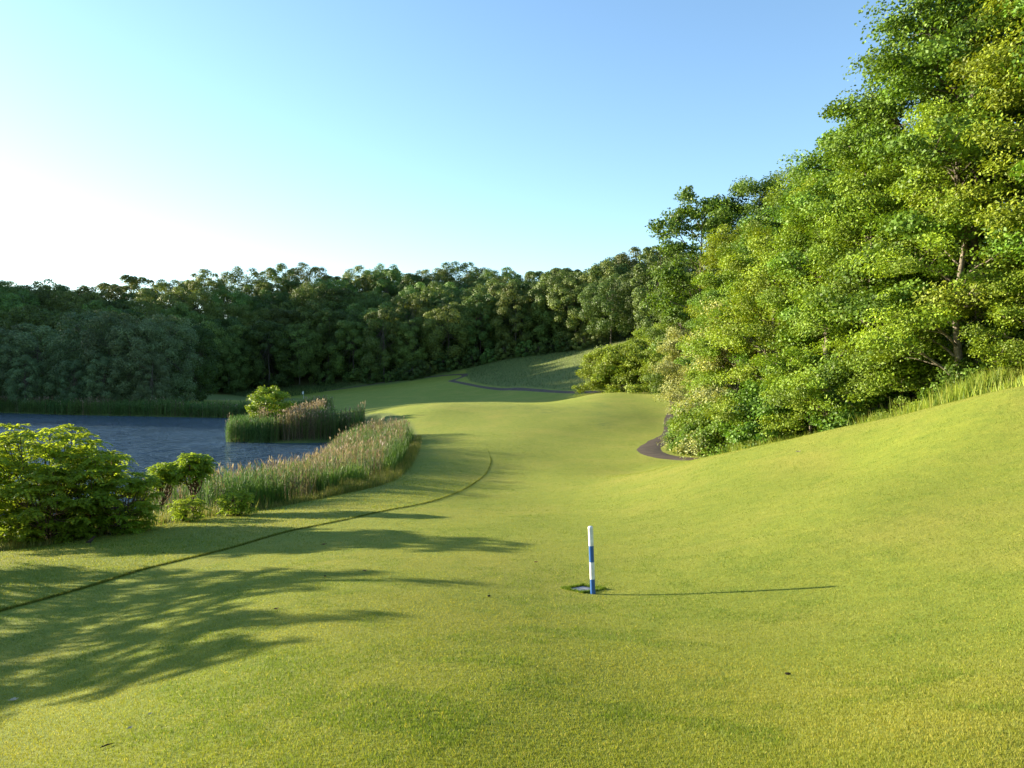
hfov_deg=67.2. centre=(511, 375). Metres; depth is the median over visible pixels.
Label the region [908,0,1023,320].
broadleaf tree
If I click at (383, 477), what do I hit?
fringe grass
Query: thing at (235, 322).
woodland tree
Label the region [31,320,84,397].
woodland tree
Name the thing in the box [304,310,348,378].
woodland tree
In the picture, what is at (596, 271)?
woodland tree
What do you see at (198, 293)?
woodland tree
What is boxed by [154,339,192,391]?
woodland tree
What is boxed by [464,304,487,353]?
woodland tree
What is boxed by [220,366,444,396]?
verge grass
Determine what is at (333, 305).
woodland tree
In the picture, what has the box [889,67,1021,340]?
broadleaf tree
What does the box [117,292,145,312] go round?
woodland tree
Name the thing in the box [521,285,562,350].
woodland tree
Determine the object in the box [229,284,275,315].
woodland tree
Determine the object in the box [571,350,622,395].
shrub
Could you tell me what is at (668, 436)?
shrub
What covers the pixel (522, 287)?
woodland tree
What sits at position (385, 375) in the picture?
bush
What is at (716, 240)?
broadleaf tree
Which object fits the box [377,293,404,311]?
woodland tree
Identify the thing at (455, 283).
woodland tree
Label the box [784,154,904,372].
broadleaf tree
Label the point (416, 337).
woodland tree
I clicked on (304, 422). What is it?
reed point
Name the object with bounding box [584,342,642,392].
shrub
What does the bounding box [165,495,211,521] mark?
weed bush
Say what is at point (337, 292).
woodland tree
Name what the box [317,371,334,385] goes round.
bush
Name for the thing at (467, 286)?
woodland tree
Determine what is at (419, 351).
woodland tree
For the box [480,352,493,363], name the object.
bush
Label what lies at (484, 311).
woodland tree
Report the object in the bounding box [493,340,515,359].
bush
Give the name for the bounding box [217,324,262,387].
woodland tree
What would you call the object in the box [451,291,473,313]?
woodland tree
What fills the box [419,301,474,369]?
woodland tree
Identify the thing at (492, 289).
woodland tree
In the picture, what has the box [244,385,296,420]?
tree
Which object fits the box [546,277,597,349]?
woodland tree
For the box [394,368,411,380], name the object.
bush
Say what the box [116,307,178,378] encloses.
woodland tree
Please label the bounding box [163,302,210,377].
woodland tree
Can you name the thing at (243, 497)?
weed bush
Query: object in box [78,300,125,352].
woodland tree
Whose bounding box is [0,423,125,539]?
sumac tree
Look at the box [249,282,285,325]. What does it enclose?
woodland tree
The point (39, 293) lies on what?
woodland tree
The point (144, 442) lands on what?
lake
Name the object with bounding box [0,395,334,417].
reed shore
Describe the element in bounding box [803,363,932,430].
shrub
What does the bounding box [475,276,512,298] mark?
woodland tree
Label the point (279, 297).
woodland tree
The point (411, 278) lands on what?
woodland tree
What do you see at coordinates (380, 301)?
woodland tree
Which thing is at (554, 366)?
meadow grass
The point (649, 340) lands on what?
shrub
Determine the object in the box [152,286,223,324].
woodland tree
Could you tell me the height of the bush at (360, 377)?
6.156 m
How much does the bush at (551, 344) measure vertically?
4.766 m
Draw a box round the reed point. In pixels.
[224,398,365,442]
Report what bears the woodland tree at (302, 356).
on the ground at (406, 398)
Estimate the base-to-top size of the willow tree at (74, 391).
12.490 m
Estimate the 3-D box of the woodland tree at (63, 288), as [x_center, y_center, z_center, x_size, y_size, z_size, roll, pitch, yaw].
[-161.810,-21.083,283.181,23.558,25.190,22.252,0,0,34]
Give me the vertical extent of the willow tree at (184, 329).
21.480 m
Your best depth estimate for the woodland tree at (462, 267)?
328.67 m
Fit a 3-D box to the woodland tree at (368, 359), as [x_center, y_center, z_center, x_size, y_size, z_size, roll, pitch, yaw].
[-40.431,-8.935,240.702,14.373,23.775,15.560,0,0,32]
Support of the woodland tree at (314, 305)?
on the ground at (406, 398)
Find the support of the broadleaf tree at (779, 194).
on the ground at (406, 398)
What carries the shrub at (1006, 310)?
on the ground at (406, 398)
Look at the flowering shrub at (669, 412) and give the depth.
65.20 m
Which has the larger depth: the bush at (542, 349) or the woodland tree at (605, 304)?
the bush at (542, 349)
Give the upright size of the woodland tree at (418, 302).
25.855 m
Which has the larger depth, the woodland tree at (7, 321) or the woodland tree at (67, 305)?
the woodland tree at (67, 305)
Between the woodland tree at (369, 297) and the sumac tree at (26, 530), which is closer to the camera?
the sumac tree at (26, 530)
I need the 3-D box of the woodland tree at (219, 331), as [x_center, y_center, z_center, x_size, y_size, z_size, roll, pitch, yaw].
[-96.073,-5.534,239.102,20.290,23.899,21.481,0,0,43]
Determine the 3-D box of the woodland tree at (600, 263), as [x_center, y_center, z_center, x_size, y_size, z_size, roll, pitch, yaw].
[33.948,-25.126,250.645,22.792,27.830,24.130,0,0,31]
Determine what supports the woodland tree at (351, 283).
on the ground at (406, 398)
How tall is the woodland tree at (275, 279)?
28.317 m
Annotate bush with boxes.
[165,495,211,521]
[215,488,258,516]
[253,370,273,385]
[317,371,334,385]
[342,371,354,381]
[359,369,375,382]
[361,363,385,383]
[383,371,396,382]
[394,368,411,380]
[399,360,424,380]
[409,359,433,377]
[423,361,437,375]
[431,352,457,372]
[445,352,467,369]
[450,357,463,368]
[463,350,480,367]
[480,348,499,363]
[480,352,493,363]
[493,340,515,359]
[512,343,529,356]
[515,340,536,356]
[528,342,545,355]
[544,340,556,352]
[554,333,571,351]
[559,332,580,351]
[570,332,592,350]
[575,330,596,345]
[588,329,609,347]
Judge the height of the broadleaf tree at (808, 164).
20.250 m
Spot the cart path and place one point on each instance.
(651, 448)
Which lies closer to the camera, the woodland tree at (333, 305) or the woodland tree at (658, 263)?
the woodland tree at (658, 263)
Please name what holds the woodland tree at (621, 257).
on the ground at (406, 398)
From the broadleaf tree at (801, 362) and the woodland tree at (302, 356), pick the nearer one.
the broadleaf tree at (801, 362)
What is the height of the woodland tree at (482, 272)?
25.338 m
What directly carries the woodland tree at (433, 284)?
on the ground at (406, 398)
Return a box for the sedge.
[207,428,414,509]
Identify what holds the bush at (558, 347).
on the ground at (406, 398)
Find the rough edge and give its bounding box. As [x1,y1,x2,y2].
[0,478,478,610]
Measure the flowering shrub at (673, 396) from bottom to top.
9.294 m
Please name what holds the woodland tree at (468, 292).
on the ground at (406, 398)
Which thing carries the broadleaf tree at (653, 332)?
on the ground at (406, 398)
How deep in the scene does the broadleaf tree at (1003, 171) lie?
37.90 m
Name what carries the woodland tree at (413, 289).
on the ground at (406, 398)
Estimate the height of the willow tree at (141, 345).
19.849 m
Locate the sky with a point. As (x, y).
(167, 140)
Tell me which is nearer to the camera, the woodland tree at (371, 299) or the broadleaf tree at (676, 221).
the broadleaf tree at (676, 221)
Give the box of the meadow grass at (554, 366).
[465,333,639,389]
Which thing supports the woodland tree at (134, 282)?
on the ground at (406, 398)
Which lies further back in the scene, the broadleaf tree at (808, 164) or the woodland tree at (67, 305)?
the woodland tree at (67, 305)
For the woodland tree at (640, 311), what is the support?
on the ground at (406, 398)
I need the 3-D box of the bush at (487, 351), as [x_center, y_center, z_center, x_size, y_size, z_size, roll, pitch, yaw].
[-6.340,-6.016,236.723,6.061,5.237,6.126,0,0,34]
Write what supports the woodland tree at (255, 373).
on the ground at (406, 398)
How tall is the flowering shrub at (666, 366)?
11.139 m
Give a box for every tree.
[0,280,40,311]
[0,292,25,316]
[0,294,26,310]
[0,304,57,393]
[0,307,39,383]
[0,323,44,407]
[0,323,67,400]
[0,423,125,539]
[0,437,48,538]
[0,470,106,546]
[2,280,30,289]
[4,354,43,411]
[6,288,38,302]
[7,313,84,378]
[13,278,71,304]
[26,285,75,310]
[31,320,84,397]
[32,450,158,538]
[36,334,88,399]
[43,285,96,309]
[44,290,105,314]
[48,307,126,377]
[49,309,122,400]
[54,358,90,408]
[58,301,92,315]
[76,472,166,535]
[77,282,127,307]
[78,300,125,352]
[79,310,151,401]
[82,352,124,410]
[85,300,129,308]
[91,334,143,395]
[98,284,124,300]
[108,321,179,400]
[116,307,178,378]
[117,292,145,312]
[118,274,154,300]
[120,296,176,316]
[129,282,181,317]
[132,351,171,402]
[134,313,204,401]
[150,279,199,313]
[150,306,196,323]
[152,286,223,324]
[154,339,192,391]
[159,318,220,400]
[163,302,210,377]
[177,320,236,391]
[179,279,220,319]
[179,328,205,387]
[183,268,231,324]
[199,319,251,386]
[204,285,254,333]
[204,302,255,331]
[207,317,242,371]
[212,332,252,393]
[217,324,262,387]
[219,266,271,315]
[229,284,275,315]
[241,320,293,387]
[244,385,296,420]
[246,289,295,321]
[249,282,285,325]
[249,301,302,353]
[253,295,292,355]
[255,263,300,302]
[261,308,308,372]
[269,324,324,383]
[279,280,305,295]
[286,262,334,292]
[286,283,326,328]
[288,281,340,328]
[289,300,345,374]
[289,307,328,345]
[303,278,359,300]
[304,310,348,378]
[320,288,356,318]
[320,301,352,362]
[322,275,347,283]
[322,309,369,371]
[328,320,373,379]
[338,278,368,295]
[339,290,388,321]
[340,265,382,292]
[341,303,377,365]
[349,290,389,311]
[352,274,383,302]
[355,301,408,370]
[359,320,391,348]
[361,263,411,296]
[361,309,407,380]
[368,298,397,345]
[369,270,405,300]
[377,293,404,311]
[388,292,432,342]
[389,297,436,367]
[390,317,436,372]
[396,273,430,317]
[396,282,444,318]
[400,316,428,361]
[409,267,448,286]
[414,281,458,309]
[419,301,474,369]
[424,281,467,314]
[426,272,461,290]
[428,297,465,361]
[430,309,458,350]
[438,261,481,284]
[439,281,458,301]
[441,292,504,351]
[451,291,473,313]
[456,281,487,296]
[457,278,510,329]
[459,294,503,360]
[460,278,478,284]
[463,267,503,278]
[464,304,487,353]
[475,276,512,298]
[478,267,522,286]
[478,282,523,352]
[487,279,527,338]
[490,289,537,356]
[498,270,519,281]
[507,282,553,349]
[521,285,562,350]
[523,271,543,288]
[529,270,589,335]
[545,267,582,339]
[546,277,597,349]
[570,256,639,340]
[577,261,623,341]
[577,273,640,343]
[594,255,639,336]
[601,246,662,330]
[610,264,665,328]
[630,245,687,330]
[637,253,694,310]
[637,267,677,324]
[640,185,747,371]
[641,272,701,394]
[664,245,717,296]
[671,241,798,432]
[673,284,752,399]
[678,223,749,374]
[693,220,839,434]
[701,170,787,324]
[701,206,791,390]
[719,184,837,415]
[732,165,880,415]
[749,191,891,420]
[754,163,812,288]
[758,100,959,397]
[774,150,999,415]
[781,3,1023,401]
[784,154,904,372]
[831,93,1023,374]
[834,0,1023,357]
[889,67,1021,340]
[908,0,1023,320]
[966,43,1021,289]
[976,0,1023,264]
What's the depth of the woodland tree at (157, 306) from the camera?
256.87 m
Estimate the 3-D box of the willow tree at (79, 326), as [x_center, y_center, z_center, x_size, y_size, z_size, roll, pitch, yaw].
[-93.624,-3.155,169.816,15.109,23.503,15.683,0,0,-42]
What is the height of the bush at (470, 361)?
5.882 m
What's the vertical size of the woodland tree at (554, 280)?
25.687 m
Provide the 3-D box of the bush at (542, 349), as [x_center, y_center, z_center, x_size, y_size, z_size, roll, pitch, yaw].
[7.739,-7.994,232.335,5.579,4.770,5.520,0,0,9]
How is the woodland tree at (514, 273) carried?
on the ground at (406, 398)
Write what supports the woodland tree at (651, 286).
on the ground at (406, 398)
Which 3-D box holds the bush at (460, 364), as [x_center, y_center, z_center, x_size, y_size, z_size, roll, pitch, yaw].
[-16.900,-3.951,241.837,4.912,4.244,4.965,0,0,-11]
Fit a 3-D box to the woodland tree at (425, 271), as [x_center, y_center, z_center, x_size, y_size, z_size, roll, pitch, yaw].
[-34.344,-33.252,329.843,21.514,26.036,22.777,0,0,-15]
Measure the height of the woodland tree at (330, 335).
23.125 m
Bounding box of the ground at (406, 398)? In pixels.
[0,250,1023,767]
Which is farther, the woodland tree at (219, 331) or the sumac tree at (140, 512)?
the woodland tree at (219, 331)
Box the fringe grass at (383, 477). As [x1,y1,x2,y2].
[0,435,422,550]
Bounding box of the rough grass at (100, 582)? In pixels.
[0,449,491,610]
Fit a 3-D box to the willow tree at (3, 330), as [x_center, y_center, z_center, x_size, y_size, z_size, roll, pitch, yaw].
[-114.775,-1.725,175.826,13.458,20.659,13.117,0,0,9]
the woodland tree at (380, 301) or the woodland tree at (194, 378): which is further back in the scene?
the woodland tree at (380, 301)
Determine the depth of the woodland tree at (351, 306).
268.77 m
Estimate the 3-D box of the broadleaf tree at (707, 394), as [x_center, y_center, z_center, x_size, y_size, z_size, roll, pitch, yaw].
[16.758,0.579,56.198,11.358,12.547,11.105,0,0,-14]
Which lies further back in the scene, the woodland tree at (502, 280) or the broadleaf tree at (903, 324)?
the woodland tree at (502, 280)
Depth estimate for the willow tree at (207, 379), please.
181.57 m
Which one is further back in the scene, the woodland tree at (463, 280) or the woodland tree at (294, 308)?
the woodland tree at (463, 280)
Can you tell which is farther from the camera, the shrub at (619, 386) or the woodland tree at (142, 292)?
the woodland tree at (142, 292)
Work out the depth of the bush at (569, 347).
226.22 m
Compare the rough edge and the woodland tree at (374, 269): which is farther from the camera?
the woodland tree at (374, 269)
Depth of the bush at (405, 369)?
233.37 m
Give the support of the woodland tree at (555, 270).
on the ground at (406, 398)
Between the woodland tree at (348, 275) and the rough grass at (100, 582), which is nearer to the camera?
the rough grass at (100, 582)
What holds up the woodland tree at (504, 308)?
on the ground at (406, 398)
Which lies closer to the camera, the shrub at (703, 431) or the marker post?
the marker post
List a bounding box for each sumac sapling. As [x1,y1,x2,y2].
[145,461,185,514]
[164,452,218,508]
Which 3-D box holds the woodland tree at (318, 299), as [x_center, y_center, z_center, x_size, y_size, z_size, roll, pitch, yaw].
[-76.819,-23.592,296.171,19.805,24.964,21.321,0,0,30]
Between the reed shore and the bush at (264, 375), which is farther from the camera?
the bush at (264, 375)
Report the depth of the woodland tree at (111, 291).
297.18 m
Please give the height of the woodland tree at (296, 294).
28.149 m
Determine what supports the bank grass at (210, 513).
on the ground at (406, 398)
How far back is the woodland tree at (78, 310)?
209.85 m
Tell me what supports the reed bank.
on the ground at (406, 398)
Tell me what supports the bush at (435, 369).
on the ground at (406, 398)
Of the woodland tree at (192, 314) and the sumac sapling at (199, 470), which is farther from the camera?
the woodland tree at (192, 314)
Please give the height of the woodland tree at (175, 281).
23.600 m
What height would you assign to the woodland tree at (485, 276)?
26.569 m
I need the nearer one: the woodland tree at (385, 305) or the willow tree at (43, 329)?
the willow tree at (43, 329)
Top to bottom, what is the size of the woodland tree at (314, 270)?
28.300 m
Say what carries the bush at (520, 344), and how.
on the ground at (406, 398)
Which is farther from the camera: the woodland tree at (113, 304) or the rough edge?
the woodland tree at (113, 304)
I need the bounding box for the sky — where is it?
[0,0,1015,307]
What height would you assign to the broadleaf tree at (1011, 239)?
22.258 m
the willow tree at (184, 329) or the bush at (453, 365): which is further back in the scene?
the bush at (453, 365)
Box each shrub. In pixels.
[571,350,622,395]
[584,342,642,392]
[614,341,647,387]
[616,343,667,393]
[626,326,668,382]
[636,322,685,392]
[637,347,686,392]
[646,325,697,410]
[656,357,737,447]
[662,414,678,450]
[663,386,687,425]
[666,365,740,455]
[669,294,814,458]
[670,398,725,456]
[677,422,719,456]
[686,389,783,457]
[717,378,816,448]
[755,346,847,441]
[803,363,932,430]
[834,329,953,423]
[917,314,1023,399]
[955,268,1023,395]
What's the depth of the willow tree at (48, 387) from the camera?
169.78 m
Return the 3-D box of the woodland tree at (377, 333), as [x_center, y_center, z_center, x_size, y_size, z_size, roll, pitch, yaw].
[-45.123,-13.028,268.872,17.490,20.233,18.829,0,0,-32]
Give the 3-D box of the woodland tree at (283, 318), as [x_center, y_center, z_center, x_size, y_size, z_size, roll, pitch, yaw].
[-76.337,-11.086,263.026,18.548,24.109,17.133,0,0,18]
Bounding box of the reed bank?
[141,416,410,513]
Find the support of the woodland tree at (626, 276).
on the ground at (406, 398)
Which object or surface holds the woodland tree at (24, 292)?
on the ground at (406, 398)
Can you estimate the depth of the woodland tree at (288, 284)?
310.38 m
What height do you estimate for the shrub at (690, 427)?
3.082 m
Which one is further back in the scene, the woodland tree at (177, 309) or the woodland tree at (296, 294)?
the woodland tree at (296, 294)
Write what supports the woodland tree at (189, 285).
on the ground at (406, 398)
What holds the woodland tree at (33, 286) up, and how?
on the ground at (406, 398)
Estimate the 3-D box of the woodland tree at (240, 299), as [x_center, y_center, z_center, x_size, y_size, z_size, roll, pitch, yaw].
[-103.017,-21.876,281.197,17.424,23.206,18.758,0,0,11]
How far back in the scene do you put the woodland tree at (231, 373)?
239.86 m
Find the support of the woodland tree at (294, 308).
on the ground at (406, 398)
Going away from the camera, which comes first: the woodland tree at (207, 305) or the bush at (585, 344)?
the bush at (585, 344)
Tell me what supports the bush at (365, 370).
on the ground at (406, 398)
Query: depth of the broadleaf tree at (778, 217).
52.22 m
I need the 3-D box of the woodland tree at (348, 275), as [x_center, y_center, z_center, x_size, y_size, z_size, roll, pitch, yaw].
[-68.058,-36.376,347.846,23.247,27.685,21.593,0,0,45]
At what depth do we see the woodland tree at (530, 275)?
278.20 m
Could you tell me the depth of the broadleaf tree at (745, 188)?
68.96 m
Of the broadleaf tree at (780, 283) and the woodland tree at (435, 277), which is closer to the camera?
the broadleaf tree at (780, 283)
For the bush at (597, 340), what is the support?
on the ground at (406, 398)
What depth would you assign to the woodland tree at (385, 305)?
249.66 m
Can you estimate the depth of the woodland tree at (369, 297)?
294.63 m
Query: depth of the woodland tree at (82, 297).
256.69 m
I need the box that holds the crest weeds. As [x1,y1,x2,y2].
[719,364,1023,451]
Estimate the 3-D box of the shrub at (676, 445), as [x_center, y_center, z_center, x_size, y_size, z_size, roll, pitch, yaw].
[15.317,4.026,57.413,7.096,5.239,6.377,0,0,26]
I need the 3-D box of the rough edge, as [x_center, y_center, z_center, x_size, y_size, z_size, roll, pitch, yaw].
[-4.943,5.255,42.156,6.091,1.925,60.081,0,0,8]
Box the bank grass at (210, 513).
[1,497,276,538]
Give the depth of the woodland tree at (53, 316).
204.52 m
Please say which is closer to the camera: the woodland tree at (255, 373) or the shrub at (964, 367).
the shrub at (964, 367)
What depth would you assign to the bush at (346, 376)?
249.46 m
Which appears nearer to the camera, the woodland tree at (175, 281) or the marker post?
the marker post
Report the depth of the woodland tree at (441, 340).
260.75 m
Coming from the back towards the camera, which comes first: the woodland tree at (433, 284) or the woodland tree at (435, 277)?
the woodland tree at (435, 277)
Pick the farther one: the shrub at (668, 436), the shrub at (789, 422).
the shrub at (668, 436)
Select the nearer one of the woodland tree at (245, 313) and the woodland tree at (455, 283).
the woodland tree at (245, 313)
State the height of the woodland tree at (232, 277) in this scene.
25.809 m
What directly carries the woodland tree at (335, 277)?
on the ground at (406, 398)
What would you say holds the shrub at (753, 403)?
on the ground at (406, 398)
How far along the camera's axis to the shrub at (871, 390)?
36.52 m
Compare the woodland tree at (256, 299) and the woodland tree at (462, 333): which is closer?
the woodland tree at (462, 333)
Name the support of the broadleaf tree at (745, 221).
on the ground at (406, 398)
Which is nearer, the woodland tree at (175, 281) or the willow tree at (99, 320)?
the willow tree at (99, 320)
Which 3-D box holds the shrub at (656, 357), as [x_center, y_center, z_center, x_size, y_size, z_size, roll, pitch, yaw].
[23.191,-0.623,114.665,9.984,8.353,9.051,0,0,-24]
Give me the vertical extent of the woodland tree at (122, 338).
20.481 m
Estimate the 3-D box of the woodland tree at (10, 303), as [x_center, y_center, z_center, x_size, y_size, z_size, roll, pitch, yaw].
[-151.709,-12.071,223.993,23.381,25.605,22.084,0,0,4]
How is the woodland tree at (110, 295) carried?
on the ground at (406, 398)
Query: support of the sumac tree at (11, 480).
on the ground at (406, 398)
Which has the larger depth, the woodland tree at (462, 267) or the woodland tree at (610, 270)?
the woodland tree at (462, 267)
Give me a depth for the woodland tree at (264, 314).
267.83 m
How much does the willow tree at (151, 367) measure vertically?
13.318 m
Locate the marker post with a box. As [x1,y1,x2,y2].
[588,526,594,593]
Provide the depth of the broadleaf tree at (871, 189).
37.36 m
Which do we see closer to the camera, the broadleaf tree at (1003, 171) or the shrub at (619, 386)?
the broadleaf tree at (1003, 171)
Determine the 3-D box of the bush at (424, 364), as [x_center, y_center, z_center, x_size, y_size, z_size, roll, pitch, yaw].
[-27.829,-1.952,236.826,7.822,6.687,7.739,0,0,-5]
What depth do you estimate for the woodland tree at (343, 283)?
306.59 m
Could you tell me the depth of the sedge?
36.73 m
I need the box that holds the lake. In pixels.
[0,413,332,519]
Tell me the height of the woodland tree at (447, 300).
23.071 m
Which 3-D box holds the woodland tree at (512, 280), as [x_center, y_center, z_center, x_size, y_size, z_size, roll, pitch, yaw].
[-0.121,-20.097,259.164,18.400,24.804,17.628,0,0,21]
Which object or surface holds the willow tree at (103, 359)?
on the ground at (406, 398)
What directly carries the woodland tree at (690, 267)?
on the ground at (406, 398)
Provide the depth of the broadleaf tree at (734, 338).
48.70 m
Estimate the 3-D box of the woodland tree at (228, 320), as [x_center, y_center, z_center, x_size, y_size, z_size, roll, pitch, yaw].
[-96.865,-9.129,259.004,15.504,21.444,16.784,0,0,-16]
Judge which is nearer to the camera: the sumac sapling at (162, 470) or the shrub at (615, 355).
the sumac sapling at (162, 470)
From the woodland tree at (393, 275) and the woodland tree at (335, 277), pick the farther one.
the woodland tree at (335, 277)
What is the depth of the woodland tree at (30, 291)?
265.90 m
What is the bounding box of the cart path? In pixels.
[319,373,696,459]
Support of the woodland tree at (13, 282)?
on the ground at (406, 398)
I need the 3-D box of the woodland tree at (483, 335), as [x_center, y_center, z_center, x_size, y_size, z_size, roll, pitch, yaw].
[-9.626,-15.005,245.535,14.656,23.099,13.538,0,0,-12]
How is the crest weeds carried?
on the ground at (406, 398)
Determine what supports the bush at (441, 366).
on the ground at (406, 398)
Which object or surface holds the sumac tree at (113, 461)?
on the ground at (406, 398)
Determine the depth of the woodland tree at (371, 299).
282.31 m
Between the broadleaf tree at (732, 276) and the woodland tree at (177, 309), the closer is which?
the broadleaf tree at (732, 276)
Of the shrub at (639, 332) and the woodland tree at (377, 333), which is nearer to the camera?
the shrub at (639, 332)
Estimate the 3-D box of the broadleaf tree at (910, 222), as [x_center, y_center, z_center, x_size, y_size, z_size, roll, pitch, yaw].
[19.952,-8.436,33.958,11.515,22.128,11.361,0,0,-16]
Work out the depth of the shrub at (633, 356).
117.71 m
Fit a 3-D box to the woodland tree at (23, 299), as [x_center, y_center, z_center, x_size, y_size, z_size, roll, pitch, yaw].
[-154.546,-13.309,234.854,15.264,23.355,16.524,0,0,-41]
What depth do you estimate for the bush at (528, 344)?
233.22 m
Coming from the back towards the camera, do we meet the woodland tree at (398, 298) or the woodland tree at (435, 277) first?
the woodland tree at (435, 277)
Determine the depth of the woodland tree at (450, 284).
282.21 m
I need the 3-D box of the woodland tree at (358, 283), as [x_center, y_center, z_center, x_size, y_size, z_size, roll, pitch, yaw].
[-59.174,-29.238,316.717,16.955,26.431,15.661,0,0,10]
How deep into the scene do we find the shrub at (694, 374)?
59.26 m
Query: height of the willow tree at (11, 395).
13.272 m
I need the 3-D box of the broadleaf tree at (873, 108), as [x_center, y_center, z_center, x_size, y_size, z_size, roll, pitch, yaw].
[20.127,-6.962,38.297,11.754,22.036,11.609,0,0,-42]
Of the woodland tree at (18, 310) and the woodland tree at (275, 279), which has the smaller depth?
the woodland tree at (18, 310)
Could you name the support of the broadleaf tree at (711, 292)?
on the ground at (406, 398)
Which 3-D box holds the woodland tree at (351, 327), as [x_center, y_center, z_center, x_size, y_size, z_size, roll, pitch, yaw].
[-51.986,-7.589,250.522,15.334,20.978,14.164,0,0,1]

